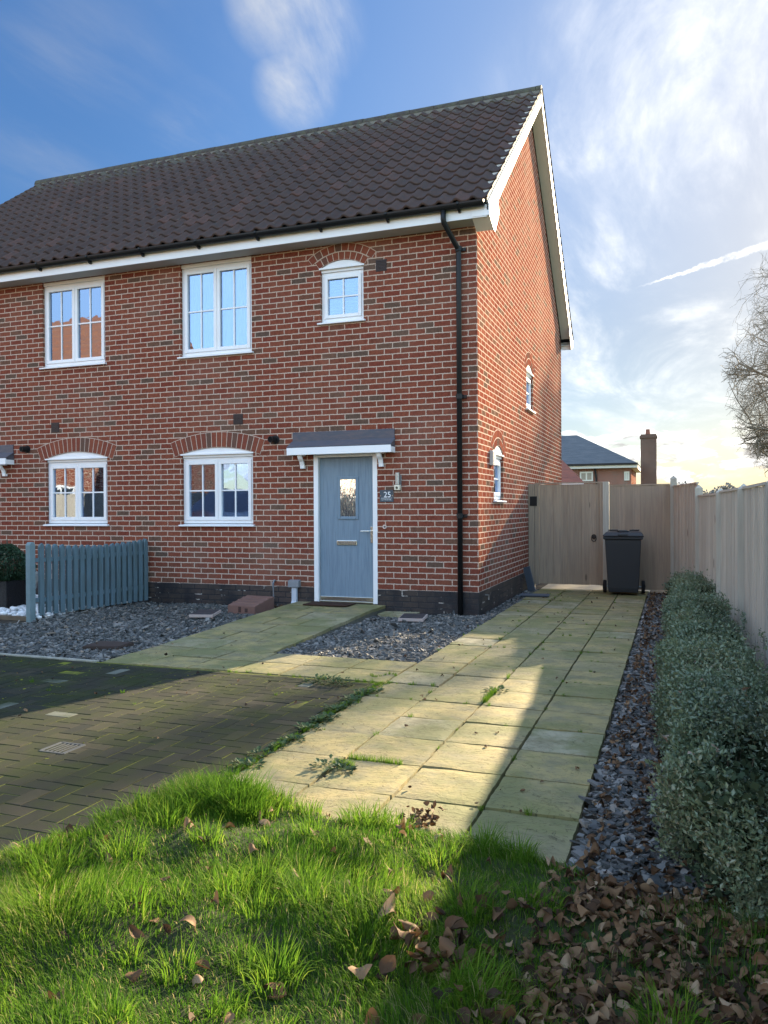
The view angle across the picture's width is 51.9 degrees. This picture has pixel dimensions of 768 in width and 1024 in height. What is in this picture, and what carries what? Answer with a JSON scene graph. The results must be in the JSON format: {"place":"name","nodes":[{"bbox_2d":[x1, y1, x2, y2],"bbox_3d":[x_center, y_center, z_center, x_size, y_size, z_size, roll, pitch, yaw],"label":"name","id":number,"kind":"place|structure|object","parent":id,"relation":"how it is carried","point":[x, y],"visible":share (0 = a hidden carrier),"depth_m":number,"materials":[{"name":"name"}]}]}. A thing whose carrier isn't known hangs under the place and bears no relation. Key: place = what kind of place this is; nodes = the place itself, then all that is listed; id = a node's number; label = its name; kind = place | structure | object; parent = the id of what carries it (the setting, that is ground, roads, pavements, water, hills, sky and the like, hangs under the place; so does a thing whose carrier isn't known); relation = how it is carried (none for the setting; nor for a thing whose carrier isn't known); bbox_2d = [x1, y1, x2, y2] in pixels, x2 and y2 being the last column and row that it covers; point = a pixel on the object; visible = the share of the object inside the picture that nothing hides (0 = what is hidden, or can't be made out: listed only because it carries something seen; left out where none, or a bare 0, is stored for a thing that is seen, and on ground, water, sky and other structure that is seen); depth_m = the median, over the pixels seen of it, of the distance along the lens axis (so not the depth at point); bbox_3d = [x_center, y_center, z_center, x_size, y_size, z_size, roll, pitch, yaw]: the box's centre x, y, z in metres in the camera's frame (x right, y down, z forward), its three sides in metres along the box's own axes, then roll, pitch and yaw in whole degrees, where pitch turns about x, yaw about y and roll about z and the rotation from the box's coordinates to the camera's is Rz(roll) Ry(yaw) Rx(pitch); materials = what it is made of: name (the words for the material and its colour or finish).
{"place":"outdoors","nodes":[
{"label":"outdoors","id":0,"kind":"place"},
{"bbox_2d":[0,655,380,854],"bbox_3d":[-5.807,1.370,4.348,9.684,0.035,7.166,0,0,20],"label":"driveway","id":1,"kind":"structure","parent":0,"point":[43,781],"depth_m":4.89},
{"bbox_2d":[39,742,85,753],"bbox_3d":[-1.817,1.336,4.456,0.182,0.010,0.182,0,0,20],"label":"drain grate","id":2,"kind":"object","parent":1,"relation":"on","point":[70,750],"visible":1,"depth_m":4.46,"materials":[{"name":"grey metal"}]},
{"bbox_2d":[1,657,355,758],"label":"joint moss","id":3,"kind":"object","parent":1,"relation":"on","point":[163,684],"visible":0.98,"depth_m":6.03,"materials":[{"name":"green plant"}]},
{"bbox_2d":[103,601,416,683],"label":"front path","id":4,"kind":"structure","parent":0,"point":[265,637],"depth_m":7.50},
{"bbox_2d":[303,601,355,606],"bbox_3d":[-0.711,1.203,10.313,0.620,0.014,0.340,0,0,20],"label":"door mat","id":5,"kind":"object","parent":4,"relation":"on","point":[322,603],"depth_m":10.29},
{"bbox_2d":[0,584,766,905],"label":"bed soil","id":6,"kind":"structure","parent":0,"point":[540,586],"depth_m":3.63,"materials":[{"name":"brown soil"}]},
{"bbox_2d":[0,615,25,620],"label":"timber edging","id":7,"kind":"object","parent":6,"relation":"on","point":[12,617],"visible":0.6,"depth_m":9.89,"materials":[{"name":"brown wood"}]},
{"bbox_2d":[0,653,99,662],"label":"kerb edging","id":8,"kind":"object","parent":6,"relation":"on","point":[47,657],"visible":0.4,"depth_m":7.17,"materials":[{"name":"concrete"}]},
{"bbox_2d":[0,595,127,618],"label":"white pebbles","id":9,"kind":"object","parent":6,"relation":"on","point":[20,610],"visible":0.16,"depth_m":10.24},
{"bbox_2d":[0,540,36,608],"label":"rattan planter","id":10,"kind":"object","parent":9,"relation":"on","point":[12,586],"visible":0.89,"depth_m":10.71,"materials":[{"name":"green"}]},
{"bbox_2d":[26,538,147,621],"bbox_3d":[-3.938,0.871,10.665,0.096,1.005,2.054,0,0,27],"label":"picket fence","id":11,"kind":"object","parent":6,"relation":"on","point":[94,576],"visible":1,"depth_m":10.52,"materials":[{"name":"paint"}]},
{"bbox_2d":[0,601,277,661],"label":"slate bed","id":12,"kind":"object","parent":6,"relation":"on","point":[134,622],"visible":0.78,"depth_m":8.93,"materials":[{"name":"grey gravel"}]},
{"bbox_2d":[83,641,133,649],"bbox_3d":[-2.722,1.320,7.792,0.380,0.036,0.300,0,0,12],"label":"inspection cover","id":13,"kind":"object","parent":12,"relation":"on","point":[101,645],"visible":0.94,"depth_m":7.72,"materials":[{"name":"brown"}]},
{"bbox_2d":[189,609,220,617],"bbox_3d":[-2.234,1.267,9.849,0.300,0.041,0.340,0,3,6],"label":"stepping tile","id":14,"kind":"object","parent":12,"relation":"on","point":[204,613],"visible":1,"depth_m":9.73,"materials":[{"name":"beige tile"}]},
{"bbox_2d":[228,595,273,613],"bbox_3d":[-1.751,1.223,10.382,0.440,0.199,0.423,0,0,28],"label":"ramp block","id":15,"kind":"object","parent":12,"relation":"on","point":[251,604],"depth_m":10.28,"materials":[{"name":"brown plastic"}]},
{"bbox_2d":[0,85,573,615],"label":"semi detached house","id":16,"kind":"structure","parent":6,"relation":"on","point":[296,351],"depth_m":11.29,"materials":[{"name":"red brick"}]},
{"bbox_2d":[39,276,106,369],"bbox_3d":[-4.742,-2.889,12.084,1.252,1.346,0.160,0,0,20],"label":"window","id":17,"kind":"structure","parent":16,"relation":"in","point":[74,309],"depth_m":12.09,"materials":[{"name":"white plastic"}]},
{"bbox_2d":[37,437,116,525],"bbox_3d":[-4.690,-0.463,12.079,1.526,1.355,0.160,0,0,20],"label":"window","id":18,"kind":"structure","parent":16,"relation":"in","point":[78,478],"depth_m":12.08,"materials":[{"name":"white plastic"}]},
{"bbox_2d":[177,256,253,358],"bbox_3d":[-2.370,-2.891,11.250,1.230,1.361,0.229,0,0,20],"label":"window","id":19,"kind":"structure","parent":16,"relation":"in","point":[217,295],"depth_m":11.30,"materials":[{"name":"white plastic"}]},
{"bbox_2d":[170,432,264,526],"bbox_3d":[-2.362,-0.468,11.224,1.550,1.345,0.160,0,0,20],"label":"window","id":20,"kind":"structure","parent":16,"relation":"in","point":[233,440],"depth_m":11.21,"materials":[{"name":"white plastic"}]},
{"bbox_2d":[308,242,375,324],"bbox_3d":[-0.541,-3.054,10.574,0.994,1.072,0.225,0,0,20],"label":"window","id":21,"kind":"structure","parent":16,"relation":"in","point":[341,269],"depth_m":10.55,"materials":[{"name":"white plastic"}]},
{"bbox_2d":[314,453,377,603],"bbox_3d":[-0.502,0.210,10.560,0.920,2.010,0.141,0,0,20],"label":"front door","id":22,"kind":"structure","parent":16,"relation":"in","point":[345,489],"depth_m":10.56,"materials":[{"name":"blue plastic"}]},
{"bbox_2d":[380,490,393,501],"bbox_3d":[0.034,-0.210,10.300,0.188,0.155,0.015,0,0,20],"label":"house number sign","id":23,"kind":"object","parent":16,"relation":"attached to","point":[386,495],"visible":1,"depth_m":10.30,"materials":[{"name":"grey stone"}]},
{"bbox_2d":[394,473,400,489],"bbox_3d":[0.179,-0.395,10.185,0.072,0.225,0.127,0,0,20],"label":"wall lamp","id":24,"kind":"object","parent":16,"relation":"attached to","point":[397,486],"visible":1,"depth_m":10.15,"materials":[{"name":"silver metal"}]},
{"bbox_2d":[491,429,506,501],"bbox_3d":[1.575,-0.645,11.061,0.160,1.017,1.038,0,0,20],"label":"window","id":25,"kind":"structure","parent":16,"relation":"in","point":[497,439],"depth_m":11.15,"materials":[{"name":"white plastic"}]},
{"bbox_2d":[524,352,535,413],"bbox_3d":[2.459,-2.219,13.486,0.160,1.017,1.057,0,0,20],"label":"window","id":26,"kind":"structure","parent":16,"relation":"in","point":[528,360],"depth_m":13.56,"materials":[{"name":"white plastic"}]},
{"bbox_2d":[528,482,602,588],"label":"side gate","id":27,"kind":"structure","parent":16,"relation":"attached to","point":[565,523],"depth_m":13.10,"materials":[{"name":"brown wood"}]},
{"bbox_2d":[319,608,385,636],"bbox_3d":[-1.097,1.306,9.070,1.250,0.088,3.080,0,0,20],"label":"edging","id":28,"kind":"object","parent":6,"relation":"on","point":[360,619],"visible":0.12,"depth_m":9.51,"materials":[{"name":"concrete"}]},
{"bbox_2d":[277,610,495,662],"bbox_3d":[0.168,1.326,8.594,1.513,0.197,3.180,0,0,20],"label":"slate bed","id":29,"kind":"object","parent":6,"relation":"on","point":[418,642],"visible":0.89,"depth_m":8.17,"materials":[{"name":"grey gravel"}]},
{"bbox_2d":[378,611,419,616],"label":"stepping slab","id":30,"kind":"structure","parent":29,"relation":"on","point":[391,613],"depth_m":9.88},
{"bbox_2d":[398,613,427,621],"bbox_3d":[0.349,1.264,9.455,0.300,0.041,0.340,0,2,12],"label":"stepping tile","id":31,"kind":"object","parent":29,"relation":"on","point":[412,617],"visible":1,"depth_m":9.33,"materials":[{"name":"beige tile"}]},
{"bbox_2d":[477,589,539,620],"bbox_3d":[1.841,1.306,11.306,0.278,0.150,3.937,0,0,20],"label":"slate strip","id":32,"kind":"object","parent":6,"relation":"on","point":[504,606],"visible":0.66,"depth_m":11.02,"materials":[{"name":"grey gravel"}]},
{"bbox_2d":[524,566,534,591],"bbox_3d":[2.357,1.086,12.800,0.120,0.400,0.024,-17,-9,34],"label":"leaning slate","id":33,"kind":"object","parent":32,"relation":"on","point":[529,579],"visible":0.98,"depth_m":12.78,"materials":[{"name":"grey stone"}]},
{"bbox_2d":[425,865,767,1023],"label":"leaf litter","id":34,"kind":"object","parent":6,"relation":"on","point":[603,1014],"visible":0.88,"depth_m":2.26,"materials":[{"name":"brown plant"}]},
{"bbox_2d":[602,482,670,589],"bbox_3d":[4.073,0.414,12.717,1.045,1.815,0.100,0,0,20],"label":"fence panel","id":35,"kind":"object","parent":6,"relation":"on","point":[644,509],"visible":0.58,"depth_m":12.65,"materials":[{"name":"brown wood"}]},
{"bbox_2d":[566,592,726,918],"bbox_3d":[2.654,1.316,7.538,0.616,0.142,10.445,0,0,20],"label":"slate strip","id":36,"kind":"object","parent":6,"relation":"on","point":[618,819],"visible":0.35,"depth_m":3.68,"materials":[{"name":"grey gravel"}]},
{"bbox_2d":[575,591,766,912],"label":"leaf strip","id":37,"kind":"object","parent":36,"relation":"on","point":[593,852],"visible":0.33,"depth_m":3.75,"materials":[{"name":"brown plant"}]},
{"bbox_2d":[644,563,767,924],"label":"box hedge","id":38,"kind":"object","parent":6,"relation":"on","point":[714,803],"visible":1,"depth_m":3.10,"materials":[{"name":"green plant"}]},
{"bbox_2d":[660,660,749,754],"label":"caught leaves","id":39,"kind":"object","parent":38,"relation":"on","point":[689,752],"visible":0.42,"depth_m":3.43,"materials":[{"name":"brown plant"}]},
{"bbox_2d":[670,475,767,685],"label":"boundary fence","id":40,"kind":"object","parent":6,"relation":"on","point":[721,535],"visible":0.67,"depth_m":7.93,"materials":[{"name":"brown wood"}]},
{"bbox_2d":[0,769,767,1023],"bbox_3d":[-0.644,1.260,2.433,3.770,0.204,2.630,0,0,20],"label":"lawn grass","id":41,"kind":"structure","parent":0,"point":[13,903],"depth_m":2.45,"materials":[{"name":"green plant"}]},
{"bbox_2d":[140,754,282,824],"bbox_3d":[-0.748,1.218,3.465,0.629,0.231,0.474,0,0,-2],"label":"grass clump","id":42,"kind":"object","parent":41,"relation":"on","point":[223,790],"visible":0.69,"depth_m":3.43,"materials":[{"name":"green plant"}]},
{"bbox_2d":[2,779,555,1023],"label":"scattered leaves","id":43,"kind":"object","parent":41,"relation":"on","point":[137,933],"visible":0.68,"depth_m":2.40,"materials":[{"name":"brown plant"}]},
{"bbox_2d":[348,865,556,1023],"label":"leaf pile","id":44,"kind":"object","parent":41,"relation":"on","point":[387,962],"visible":0.87,"depth_m":2.21,"materials":[{"name":"brown plant"}]},
{"bbox_2d":[0,0,767,489],"label":"sky","id":45,"kind":"structure","parent":0,"point":[656,111],"materials":[{"name":"blue"}]},
{"bbox_2d":[233,588,647,866],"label":"side path","id":46,"kind":"structure","parent":0,"point":[459,772],"depth_m":4.73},
{"bbox_2d":[3,592,632,811],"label":"path leaves","id":47,"kind":"object","parent":46,"relation":"on","point":[324,776],"visible":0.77,"depth_m":6.19,"materials":[{"name":"brown plant"}]},
{"bbox_2d":[29,593,626,815],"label":"weeds","id":48,"kind":"object","parent":46,"relation":"on","point":[484,699],"visible":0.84,"depth_m":5.20,"materials":[{"name":"green plant"}]},
{"bbox_2d":[274,604,445,833],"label":"leaf scraps","id":49,"kind":"object","parent":46,"relation":"on","point":[431,817],"visible":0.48,"depth_m":3.36,"materials":[{"name":"brown plant"}]},
{"bbox_2d":[231,673,508,774],"bbox_3d":[-0.198,1.299,5.043,1.608,0.059,2.232,0,0,20],"label":"broadleaf weed","id":50,"kind":"object","parent":46,"relation":"on","point":[313,718],"visible":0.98,"depth_m":4.84,"materials":[{"name":"green plant"}]},
{"bbox_2d":[603,529,644,592],"bbox_3d":[3.700,0.772,12.180,0.638,0.997,0.761,0,0,18],"label":"wheelie bin","id":51,"kind":"object","parent":46,"relation":"on","point":[623,550],"visible":1,"depth_m":11.93,"materials":[{"name":"grey plastic"}]},
{"bbox_2d":[562,460,583,483],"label":"garage building","id":52,"kind":"structure","parent":0,"point":[569,474],"depth_m":22.96,"materials":[{"name":"red brick"}]},
{"bbox_2d":[542,584,649,592],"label":"patio","id":53,"kind":"structure","parent":0,"point":[573,586],"depth_m":13.34,"materials":[{"name":"beige stone"}]},
{"label":"ground","id":54,"kind":"structure","parent":0,"visible":0},
{"bbox_2d":[561,429,656,527],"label":"brick house","id":55,"kind":"structure","parent":54,"relation":"on","point":[584,460],"depth_m":56.32,"materials":[{"name":"grey tile"}]},
{"bbox_2d":[580,472,592,480],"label":"window","id":56,"kind":"structure","parent":55,"relation":"in","point":[585,476],"depth_m":56.55,"materials":[{"name":"beige plastic"}]},
{"bbox_2d":[624,471,628,480],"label":"window","id":57,"kind":"structure","parent":55,"relation":"in","point":[626,473],"depth_m":55.60,"materials":[{"name":"beige"}]},
{"bbox_2d":[678,480,761,496],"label":"distant wood","id":58,"kind":"object","parent":54,"relation":"on","point":[728,485],"visible":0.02,"depth_m":198.17,"materials":[{"name":"grey"}]},
{"bbox_2d":[720,256,767,477],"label":"bare tree","id":59,"kind":"object","parent":54,"relation":"on","point":[759,433],"visible":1,"depth_m":35.67,"materials":[{"name":"grey plant"}]},
{"bbox_3d":[2.271,1.270,11.987,0.420,0.012,0.300,0,0,14],"label":"loose slate","id":60,"kind":"object","parent":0,"visible":0},
{"bbox_2d":[520,593,549,596],"bbox_3d":[2.294,1.258,11.956,0.420,0.012,0.310,0,0,14],"label":"loose slate","id":61,"kind":"object","parent":60,"relation":"on","point":[534,594],"visible":1,"depth_m":11.95,"materials":[{"name":"grey stone"}]}
]}

